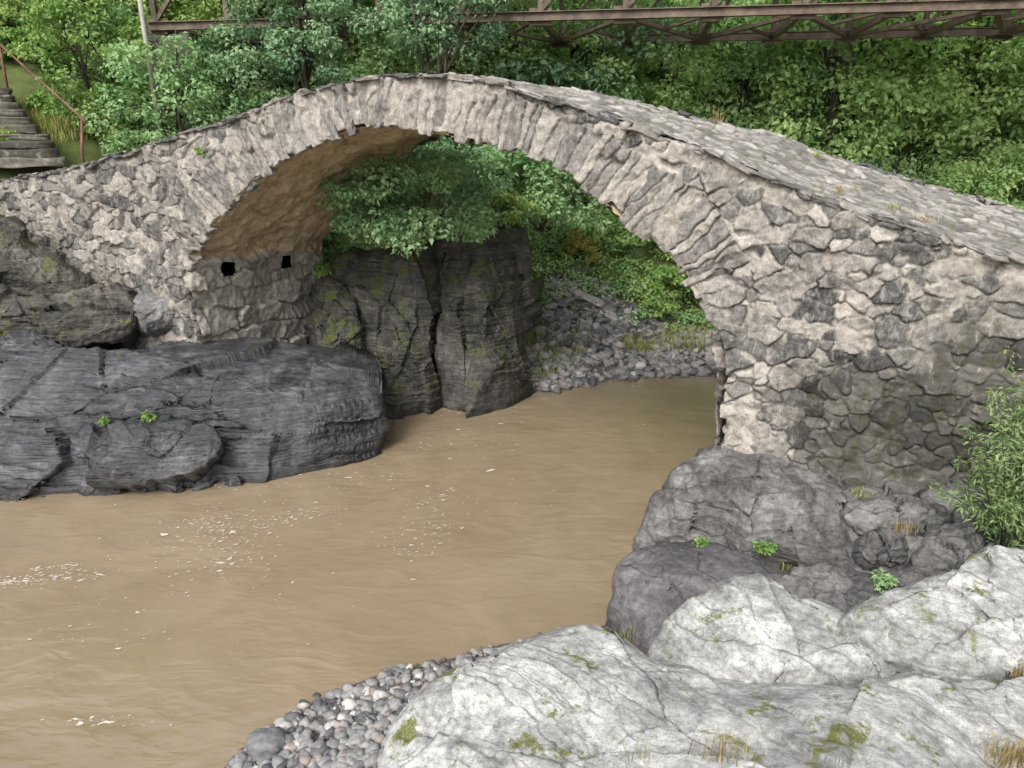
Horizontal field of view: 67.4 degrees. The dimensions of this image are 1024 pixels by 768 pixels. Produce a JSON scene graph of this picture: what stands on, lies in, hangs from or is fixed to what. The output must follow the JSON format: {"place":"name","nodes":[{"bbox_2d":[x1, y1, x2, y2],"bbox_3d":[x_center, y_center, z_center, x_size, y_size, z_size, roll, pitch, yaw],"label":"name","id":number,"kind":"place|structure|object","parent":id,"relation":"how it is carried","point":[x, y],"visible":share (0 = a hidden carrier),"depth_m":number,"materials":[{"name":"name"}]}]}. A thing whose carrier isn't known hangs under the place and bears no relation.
{"place":"outdoors","nodes":[
{"label":"outdoors","id":0,"kind":"place"},
{"bbox_2d":[0,375,717,767],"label":"water","id":1,"kind":"structure","parent":0,"point":[218,671],"depth_m":11.62,"materials":[{"name":"liquid"}]},
{"bbox_2d":[70,412,225,490],"bbox_3d":[-6.850,1.373,14.509,2.980,1.610,1.610,0,18,0],"label":"rock step","id":2,"kind":"object","parent":1,"relation":"in","point":[136,454],"visible":0.98,"depth_m":13.97,"materials":[{"name":"stone"}]},
{"bbox_2d":[98,416,111,426],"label":"plant","id":3,"kind":"object","parent":2,"relation":"on","point":[104,422],"visible":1,"depth_m":14.38,"materials":[{"name":"green plant"}]},
{"bbox_2d":[140,410,157,421],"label":"plant","id":4,"kind":"object","parent":2,"relation":"on","point":[148,417],"visible":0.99,"depth_m":14.26,"materials":[{"name":"green plant"}]},
{"bbox_2d":[0,407,643,726],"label":"foam","id":5,"kind":"object","parent":1,"relation":"on","point":[81,722],"visible":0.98,"depth_m":12.26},
{"bbox_2d":[605,540,789,650],"bbox_3d":[2.635,2.979,10.386,2.827,1.371,2.288,0,18,0],"label":"boulder","id":6,"kind":"object","parent":1,"relation":"in","point":[654,587],"visible":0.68,"depth_m":10.03,"materials":[{"name":"stone"}]},
{"bbox_2d":[691,536,709,547],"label":"plant","id":7,"kind":"object","parent":6,"relation":"on","point":[699,541],"visible":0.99,"depth_m":10.72,"materials":[{"name":"green plant"}]},
{"bbox_2d":[0,0,1023,767],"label":"ground","id":8,"kind":"structure","parent":0,"point":[22,82],"depth_m":23.16,"materials":[{"name":"plant"}]},
{"bbox_2d":[0,125,21,140],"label":"shrub","id":9,"kind":"object","parent":8,"relation":"on","point":[5,131],"visible":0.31,"depth_m":19.21,"materials":[{"name":"green plant"}]},
{"bbox_2d":[0,87,66,168],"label":"stone staircase","id":10,"kind":"structure","parent":8,"relation":"on","point":[25,148],"depth_m":19.08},
{"bbox_2d":[0,44,85,162],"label":"handrail","id":11,"kind":"object","parent":10,"relation":"on","point":[82,120],"visible":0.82,"depth_m":19.16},
{"bbox_2d":[0,0,67,41],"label":"shrub","id":12,"kind":"object","parent":8,"relation":"on","point":[9,9],"visible":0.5,"depth_m":22.67,"materials":[{"name":"green plant"}]},
{"bbox_2d":[0,24,77,70],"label":"shrub","id":13,"kind":"object","parent":8,"relation":"on","point":[12,34],"visible":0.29,"depth_m":21.91,"materials":[{"name":"green plant"}]},
{"bbox_2d":[25,88,74,111],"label":"shrub","id":14,"kind":"object","parent":8,"relation":"on","point":[35,96],"visible":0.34,"depth_m":21.01,"materials":[{"name":"green plant"}]},
{"bbox_2d":[0,95,127,151],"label":"grass","id":15,"kind":"structure","parent":8,"relation":"on","point":[50,125],"depth_m":20.63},
{"bbox_2d":[12,3,129,40],"bbox_3d":[-13.791,-11.379,23.722,2.195,1.747,3.309,15,23,40],"label":"shrub","id":16,"kind":"object","parent":8,"relation":"on","point":[111,14],"visible":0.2,"depth_m":23.98,"materials":[{"name":"green plant"}]},
{"bbox_2d":[7,0,152,131],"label":"tree","id":17,"kind":"object","parent":8,"relation":"on","point":[50,11],"visible":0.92,"depth_m":20.03,"materials":[{"name":"green plant"}]},
{"bbox_2d":[56,36,104,74],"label":"shrub","id":18,"kind":"object","parent":8,"relation":"on","point":[98,50],"visible":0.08,"depth_m":22.77,"materials":[{"name":"green plant"}]},
{"bbox_2d":[73,108,135,142],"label":"shrub","id":19,"kind":"object","parent":8,"relation":"on","point":[104,129],"visible":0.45,"depth_m":20.91,"materials":[{"name":"green plant"}]},
{"bbox_2d":[71,49,149,91],"bbox_3d":[-11.736,-9.218,22.748,2.488,1.369,2.102,-15,23,-38],"label":"shrub","id":20,"kind":"object","parent":8,"relation":"on","point":[90,70],"visible":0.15,"depth_m":22.20,"materials":[{"name":"green plant"}]},
{"bbox_2d":[106,12,161,57],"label":"shrub","id":21,"kind":"object","parent":8,"relation":"on","point":[130,20],"visible":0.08,"depth_m":24.02,"materials":[{"name":"green plant"}]},
{"bbox_2d":[119,110,177,143],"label":"shrub","id":22,"kind":"object","parent":8,"relation":"on","point":[139,120],"visible":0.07,"depth_m":21.64,"materials":[{"name":"green plant"}]},
{"bbox_2d":[137,0,163,139],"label":"post","id":23,"kind":"object","parent":8,"relation":"on","point":[143,27],"visible":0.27,"depth_m":20.53,"materials":[{"name":"grey wood"}]},
{"bbox_2d":[71,28,237,155],"bbox_3d":[-9.358,-6.697,20.697,4.013,5.267,4.060,0,18,0],"label":"tree","id":24,"kind":"object","parent":8,"relation":"on","point":[149,114],"visible":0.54,"depth_m":19.88,"materials":[{"name":"green plant"}]},
{"bbox_2d":[138,87,194,126],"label":"shrub","id":25,"kind":"object","parent":8,"relation":"on","point":[171,103],"visible":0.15,"depth_m":22.45,"materials":[{"name":"green plant"}]},
{"bbox_2d":[118,0,249,30],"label":"forest tree","id":26,"kind":"object","parent":8,"relation":"on","point":[147,7],"visible":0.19,"depth_m":25.68,"materials":[{"name":"green plant"}]},
{"bbox_2d":[0,329,394,501],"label":"rock shelf","id":27,"kind":"object","parent":8,"relation":"on","point":[269,408],"visible":0.84,"depth_m":15.09,"materials":[{"name":"stone"}]},
{"bbox_2d":[0,282,139,349],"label":"rock ledge","id":28,"kind":"object","parent":27,"relation":"on","point":[101,315],"visible":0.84,"depth_m":16.23,"materials":[{"name":"stone"}]},
{"bbox_2d":[0,214,95,295],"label":"boulder","id":29,"kind":"object","parent":28,"relation":"on","point":[31,266],"visible":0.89,"depth_m":16.25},
{"bbox_2d":[78,477,127,495],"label":"rock","id":30,"kind":"object","parent":27,"relation":"on","point":[85,489],"visible":0.39,"depth_m":14.08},
{"bbox_2d":[128,486,157,492],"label":"rock","id":31,"kind":"object","parent":27,"relation":"on","point":[144,489],"visible":0.09,"depth_m":14.19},
{"bbox_2d":[156,482,184,493],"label":"broken stone","id":32,"kind":"object","parent":27,"relation":"on","point":[175,487],"visible":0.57,"depth_m":14.19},
{"bbox_2d":[184,471,217,487],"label":"rock","id":33,"kind":"object","parent":27,"relation":"on","point":[192,484],"visible":0.19,"depth_m":14.40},
{"bbox_2d":[192,474,215,490],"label":"broken stone","id":34,"kind":"object","parent":27,"relation":"on","point":[205,482],"visible":0.82,"depth_m":14.33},
{"bbox_2d":[223,474,243,486],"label":"broken stone","id":35,"kind":"object","parent":27,"relation":"on","point":[234,480],"visible":0.97,"depth_m":14.46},
{"bbox_2d":[304,276,368,351],"bbox_3d":[-4.197,-1.163,18.663,1.659,2.712,2.261,-5,18,-14],"label":"boulder","id":36,"kind":"object","parent":27,"relation":"on","point":[333,320],"visible":0.65,"depth_m":18.37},
{"bbox_2d":[312,259,331,278],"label":"plant","id":37,"kind":"object","parent":36,"relation":"on","point":[319,272],"visible":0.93,"depth_m":19.18,"materials":[{"name":"green plant"}]},
{"bbox_2d":[148,32,283,91],"bbox_3d":[-8.825,-9.645,23.464,1.540,1.508,5.654,3,18,10],"label":"tree","id":38,"kind":"object","parent":8,"relation":"on","point":[153,44],"visible":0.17,"depth_m":20.99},
{"bbox_2d":[146,0,1023,52],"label":"steel truss bridge","id":39,"kind":"structure","parent":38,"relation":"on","point":[626,14],"depth_m":19.98,"materials":[{"name":"metal"}]},
{"bbox_2d":[172,24,290,127],"bbox_3d":[-7.015,-6.010,20.688,3.148,6.727,3.174,0,18,0],"label":"tree","id":40,"kind":"object","parent":8,"relation":"on","point":[201,113],"visible":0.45,"depth_m":19.38,"materials":[{"name":"green plant"}]},
{"bbox_2d":[231,751,248,767],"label":"river stone","id":41,"kind":"object","parent":8,"relation":"on","point":[240,758],"visible":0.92,"depth_m":7.88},
{"bbox_2d":[173,0,325,53],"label":"forest tree","id":42,"kind":"object","parent":8,"relation":"on","point":[210,6],"visible":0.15,"depth_m":24.06,"materials":[{"name":"green plant"}]},
{"bbox_2d":[258,45,309,87],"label":"shrub","id":43,"kind":"object","parent":8,"relation":"on","point":[290,78],"visible":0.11,"depth_m":25.01,"materials":[{"name":"green plant"}]},
{"bbox_2d":[205,0,380,102],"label":"tree","id":44,"kind":"object","parent":8,"relation":"on","point":[326,43],"visible":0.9,"depth_m":18.66,"materials":[{"name":"green plant"}]},
{"bbox_2d":[247,0,408,86],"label":"forest tree","id":45,"kind":"object","parent":8,"relation":"on","point":[315,56],"visible":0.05,"depth_m":25.18,"materials":[{"name":"green plant"}]},
{"bbox_2d":[304,10,454,242],"bbox_3d":[-3.672,-6.712,21.740,4.648,7.197,4.550,0,18,0],"label":"tree","id":46,"kind":"object","parent":8,"relation":"on","point":[354,70],"visible":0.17,"depth_m":20.40,"materials":[{"name":"green plant"}]},
{"bbox_2d":[320,239,442,418],"bbox_3d":[-2.887,-1.501,19.464,3.022,4.260,4.143,-12,21,-34],"label":"rock pillar","id":47,"kind":"object","parent":8,"relation":"on","point":[396,295],"visible":0.78,"depth_m":18.44,"materials":[{"name":"stone"}]},
{"bbox_2d":[315,0,526,140],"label":"forest tree","id":48,"kind":"object","parent":8,"relation":"on","point":[458,69],"visible":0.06,"depth_m":24.03,"materials":[{"name":"green plant"}]},
{"bbox_2d":[224,632,637,767],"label":"gravel","id":49,"kind":"structure","parent":8,"relation":"on","point":[336,749],"depth_m":8.21,"materials":[{"name":"gravel"}]},
{"bbox_2d":[245,726,286,762],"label":"river stone","id":50,"kind":"object","parent":49,"relation":"on","point":[261,744],"visible":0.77,"depth_m":7.89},
{"bbox_2d":[298,729,313,742],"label":"river stone","id":51,"kind":"object","parent":49,"relation":"on","point":[305,734],"visible":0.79,"depth_m":7.96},
{"bbox_2d":[312,698,326,712],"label":"river stone","id":52,"kind":"object","parent":49,"relation":"on","point":[318,704],"visible":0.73,"depth_m":8.65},
{"bbox_2d":[324,720,339,729],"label":"river stone","id":53,"kind":"object","parent":49,"relation":"on","point":[328,725],"visible":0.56,"depth_m":8.09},
{"bbox_2d":[341,698,356,711],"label":"river stone","id":54,"kind":"object","parent":49,"relation":"on","point":[349,704],"visible":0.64,"depth_m":8.44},
{"bbox_2d":[349,729,365,745],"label":"river stone","id":55,"kind":"object","parent":49,"relation":"on","point":[357,737],"visible":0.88,"depth_m":7.87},
{"bbox_2d":[351,685,363,697],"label":"river stone","id":56,"kind":"object","parent":49,"relation":"on","point":[356,691],"visible":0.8,"depth_m":8.75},
{"bbox_2d":[373,690,385,700],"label":"river stone","id":57,"kind":"object","parent":49,"relation":"on","point":[377,694],"visible":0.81,"depth_m":8.57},
{"bbox_2d":[360,0,516,238],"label":"tree","id":58,"kind":"object","parent":8,"relation":"on","point":[396,18],"visible":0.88,"depth_m":18.86,"materials":[{"name":"green plant"}]},
{"bbox_2d":[433,219,543,418],"bbox_3d":[-0.731,-1.788,19.464,3.406,4.848,3.075,-14,22,-37],"label":"rock pillar","id":59,"kind":"object","parent":8,"relation":"on","point":[491,300],"visible":0.91,"depth_m":18.53,"materials":[{"name":"stone"}]},
{"bbox_2d":[316,135,535,259],"bbox_3d":[-1.920,-4.641,17.998,5.027,2.763,5.915,0,18,0],"label":"bush","id":60,"kind":"object","parent":59,"relation":"on","point":[450,172],"visible":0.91,"depth_m":16.74,"materials":[{"name":"green plant"}]},
{"bbox_2d":[475,191,542,227],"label":"bush","id":61,"kind":"object","parent":59,"relation":"on","point":[512,200],"visible":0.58,"depth_m":18.82,"materials":[{"name":"green plant"}]},
{"bbox_2d":[435,0,570,189],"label":"forest tree","id":62,"kind":"object","parent":8,"relation":"on","point":[527,30],"visible":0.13,"depth_m":23.70,"materials":[{"name":"green plant"}]},
{"bbox_2d":[0,72,1023,488],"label":"stone arch bridge","id":63,"kind":"structure","parent":8,"relation":"on","point":[866,332],"depth_m":11.48,"materials":[{"name":"stone"}]},
{"bbox_2d":[133,289,174,336],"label":"stone block","id":64,"kind":"structure","parent":63,"relation":"attached to","point":[154,314],"depth_m":16.50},
{"bbox_2d":[9,0,1023,332],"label":"undergrowth","id":65,"kind":"object","parent":8,"relation":"on","point":[549,236],"visible":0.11,"depth_m":24.22,"materials":[{"name":"green plant"}]},
{"bbox_2d":[452,144,612,232],"bbox_3d":[0.628,-5.684,20.863,5.150,3.410,4.043,-16,24,-41],"label":"bush","id":66,"kind":"object","parent":8,"relation":"on","point":[547,193],"visible":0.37,"depth_m":20.13,"materials":[{"name":"green plant"}]},
{"bbox_2d":[522,320,597,382],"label":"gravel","id":67,"kind":"structure","parent":8,"relation":"on","point":[546,347],"depth_m":21.20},
{"bbox_2d":[530,0,610,87],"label":"forest tree","id":68,"kind":"object","parent":8,"relation":"on","point":[580,47],"visible":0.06,"depth_m":27.48,"materials":[{"name":"green plant"}]},
{"bbox_2d":[462,0,696,215],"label":"forest tree","id":69,"kind":"object","parent":8,"relation":"on","point":[552,76],"visible":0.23,"depth_m":23.36,"materials":[{"name":"green plant"}]},
{"bbox_2d":[558,229,600,263],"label":"bush","id":70,"kind":"object","parent":8,"relation":"on","point":[576,243],"visible":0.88,"depth_m":24.44,"materials":[{"name":"brown plant"}]},
{"bbox_2d":[522,0,666,206],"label":"tree","id":71,"kind":"object","parent":8,"relation":"on","point":[627,65],"visible":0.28,"depth_m":24.12,"materials":[{"name":"green plant"}]},
{"bbox_2d":[531,264,669,350],"bbox_3d":[2.086,-2.375,23.327,4.785,2.080,3.559,-9,20,-26],"label":"slate rubble","id":72,"kind":"object","parent":8,"relation":"on","point":[557,313],"visible":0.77,"depth_m":23.03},
{"bbox_2d":[573,289,604,307],"bbox_3d":[2.068,-2.795,23.685,1.703,0.705,0.370,10,20,28],"label":"slate slab","id":73,"kind":"object","parent":72,"relation":"on","point":[592,299],"depth_m":23.52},
{"bbox_2d":[602,308,633,326],"bbox_3d":[3.034,-2.083,23.407,1.504,0.580,0.382,9,20,26],"label":"slate slab","id":74,"kind":"object","parent":72,"relation":"on","point":[610,315],"depth_m":23.30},
{"bbox_2d":[561,193,654,246],"bbox_3d":[3.407,-5.368,24.962,4.144,2.053,2.848,12,21,33],"label":"bush","id":75,"kind":"object","parent":8,"relation":"on","point":[624,238],"visible":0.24,"depth_m":24.47,"materials":[{"name":"green plant"}]},
{"bbox_2d":[521,319,720,393],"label":"gravel","id":76,"kind":"structure","parent":8,"relation":"on","point":[665,364],"depth_m":21.34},
{"bbox_2d":[573,0,757,126],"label":"forest tree","id":77,"kind":"object","parent":8,"relation":"on","point":[695,68],"visible":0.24,"depth_m":24.71,"materials":[{"name":"green plant"}]},
{"bbox_2d":[630,264,701,318],"bbox_3d":[5.342,-2.981,23.789,3.473,1.594,2.564,-11,21,-30],"label":"bush","id":78,"kind":"object","parent":8,"relation":"on","point":[666,272],"visible":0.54,"depth_m":23.19,"materials":[{"name":"green plant"}]},
{"bbox_2d":[620,320,716,351],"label":"grass","id":79,"kind":"structure","parent":8,"relation":"on","point":[649,347],"depth_m":22.59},
{"bbox_2d":[594,0,761,118],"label":"forest tree","id":80,"kind":"object","parent":8,"relation":"on","point":[665,3],"visible":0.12,"depth_m":26.22,"materials":[{"name":"green plant"}]},
{"bbox_2d":[377,624,989,767],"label":"boulder","id":81,"kind":"object","parent":8,"relation":"on","point":[582,696],"visible":0.95,"depth_m":7.21,"materials":[{"name":"stone"}]},
{"bbox_2d":[623,728,655,766],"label":"grass tuft","id":82,"kind":"object","parent":81,"relation":"on","point":[638,753],"visible":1,"depth_m":6.61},
{"bbox_2d":[688,725,766,767],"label":"grass tuft","id":83,"kind":"object","parent":81,"relation":"on","point":[722,752],"visible":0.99,"depth_m":6.50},
{"bbox_2d":[876,672,1023,767],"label":"boulder","id":84,"kind":"object","parent":81,"relation":"on","point":[997,707],"visible":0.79,"depth_m":7.31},
{"bbox_2d":[969,716,1023,767],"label":"grass tuft","id":85,"kind":"object","parent":84,"relation":"on","point":[1005,756],"visible":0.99,"depth_m":6.70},
{"bbox_2d":[632,439,851,572],"bbox_3d":[3.588,2.031,11.720,3.281,1.992,2.345,9,19,25],"label":"rock ledge","id":86,"kind":"object","parent":8,"relation":"on","point":[737,500],"visible":0.75,"depth_m":11.05,"materials":[{"name":"stone"}]},
{"bbox_2d":[752,539,777,555],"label":"plant","id":87,"kind":"object","parent":86,"relation":"on","point":[766,548],"visible":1,"depth_m":10.49,"materials":[{"name":"green plant"}]},
{"bbox_2d":[668,3,868,149],"bbox_3d":[8.426,-9.731,26.506,6.404,6.920,6.524,0,18,-1],"label":"forest tree","id":88,"kind":"object","parent":8,"relation":"on","point":[810,55],"visible":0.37,"depth_m":24.97,"materials":[{"name":"green plant"}]},
{"bbox_2d":[647,573,896,688],"bbox_3d":[2.917,3.006,8.869,2.723,1.326,1.794,0,18,0],"label":"boulder","id":89,"kind":"object","parent":8,"relation":"on","point":[756,628],"visible":0.78,"depth_m":8.45,"materials":[{"name":"stone"}]},
{"bbox_2d":[706,0,853,131],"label":"forest tree","id":90,"kind":"object","parent":8,"relation":"on","point":[750,90],"visible":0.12,"depth_m":27.29,"materials":[{"name":"green plant"}]},
{"bbox_2d":[781,561,855,612],"bbox_3d":[4.009,2.708,9.839,1.217,0.648,1.288,0,18,0],"label":"boulder","id":91,"kind":"object","parent":8,"relation":"on","point":[831,583],"visible":0.56,"depth_m":9.73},
{"bbox_2d":[726,0,969,177],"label":"forest tree","id":92,"kind":"object","parent":8,"relation":"on","point":[835,136],"visible":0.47,"depth_m":24.38,"materials":[{"name":"green plant"}]},
{"bbox_2d":[767,0,936,85],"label":"forest tree","id":93,"kind":"object","parent":8,"relation":"on","point":[887,45],"visible":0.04,"depth_m":27.29,"materials":[{"name":"green plant"}]},
{"bbox_2d":[845,567,927,604],"bbox_3d":[4.767,2.623,9.573,1.219,0.589,0.854,-6,19,-19],"label":"boulder","id":94,"kind":"object","parent":8,"relation":"on","point":[862,590],"visible":0.25,"depth_m":9.50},
{"bbox_2d":[870,567,898,593],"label":"plant","id":95,"kind":"object","parent":94,"relation":"on","point":[891,579],"visible":0.98,"depth_m":9.38,"materials":[{"name":"green plant"}]},
{"bbox_2d":[854,151,935,185],"bbox_3d":[11.993,-6.465,25.936,4.560,2.712,3.535,10,20,28],"label":"bush","id":96,"kind":"object","parent":8,"relation":"on","point":[882,160],"visible":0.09,"depth_m":25.24,"materials":[{"name":"green plant"}]},
{"bbox_2d":[824,0,1023,178],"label":"forest tree","id":97,"kind":"object","parent":8,"relation":"on","point":[975,138],"visible":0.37,"depth_m":25.05,"materials":[{"name":"green plant"}]},
{"bbox_2d":[831,477,1016,575],"bbox_3d":[5.944,2.083,10.585,3.101,1.853,2.380,0,18,0],"label":"rock ledge","id":98,"kind":"object","parent":8,"relation":"on","point":[848,536],"visible":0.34,"depth_m":10.33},
{"bbox_2d":[842,485,873,496],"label":"grass tuft","id":99,"kind":"object","parent":98,"relation":"on","point":[858,491],"visible":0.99,"depth_m":10.89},
{"bbox_2d":[851,525,909,570],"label":"boulder","id":100,"kind":"object","parent":98,"relation":"on","point":[877,546],"visible":0.98,"depth_m":9.76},
{"bbox_2d":[838,493,947,535],"bbox_3d":[5.173,1.785,10.479,1.403,0.675,0.837,0,18,0],"label":"boulder","id":101,"kind":"object","parent":98,"relation":"on","point":[859,516],"visible":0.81,"depth_m":10.25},
{"bbox_2d":[881,515,926,536],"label":"grass tuft","id":102,"kind":"object","parent":98,"relation":"on","point":[901,528],"visible":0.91,"depth_m":9.96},
{"bbox_2d":[837,545,1023,681],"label":"boulder","id":103,"kind":"object","parent":8,"relation":"on","point":[964,621],"visible":0.96,"depth_m":8.22,"materials":[{"name":"stone"}]},
{"bbox_2d":[858,0,1023,165],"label":"forest tree","id":104,"kind":"object","parent":8,"relation":"on","point":[999,113],"visible":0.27,"depth_m":25.55,"materials":[{"name":"green plant"}]},
{"bbox_2d":[863,11,1020,100],"bbox_3d":[15.640,-13.766,27.930,5.744,7.925,7.079,7,19,22],"label":"forest tree","id":105,"kind":"object","parent":8,"relation":"on","point":[975,49],"visible":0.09,"depth_m":26.89,"materials":[{"name":"green plant"}]},
{"bbox_2d":[910,520,985,576],"bbox_3d":[5.607,2.157,9.831,1.134,0.771,0.829,0,18,0],"label":"boulder","id":106,"kind":"object","parent":8,"relation":"on","point":[944,548],"visible":0.76,"depth_m":9.64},
{"bbox_2d":[912,153,1015,203],"bbox_3d":[14.341,-6.170,25.153,3.462,2.710,3.966,-13,21,-35],"label":"bush","id":107,"kind":"object","parent":8,"relation":"on","point":[957,177],"visible":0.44,"depth_m":24.31,"materials":[{"name":"green plant"}]},
{"bbox_2d":[928,345,1023,548],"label":"willow shrub","id":108,"kind":"object","parent":8,"relation":"on","point":[1004,487],"visible":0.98,"depth_m":9.36,"materials":[{"name":"green plant"}]},
{"bbox_2d":[960,139,1023,208],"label":"bush","id":109,"kind":"object","parent":8,"relation":"on","point":[1005,151],"visible":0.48,"depth_m":24.69,"materials":[{"name":"green plant"}]},
{"bbox_2d":[974,10,1023,141],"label":"forest tree","id":110,"kind":"object","parent":8,"relation":"on","point":[1014,128],"visible":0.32,"depth_m":26.35,"materials":[{"name":"green plant"}]},
{"bbox_2d":[974,10,1023,93],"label":"forest tree","id":111,"kind":"object","parent":8,"relation":"on","point":[1001,75],"visible":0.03,"depth_m":27.91,"materials":[{"name":"green plant"}]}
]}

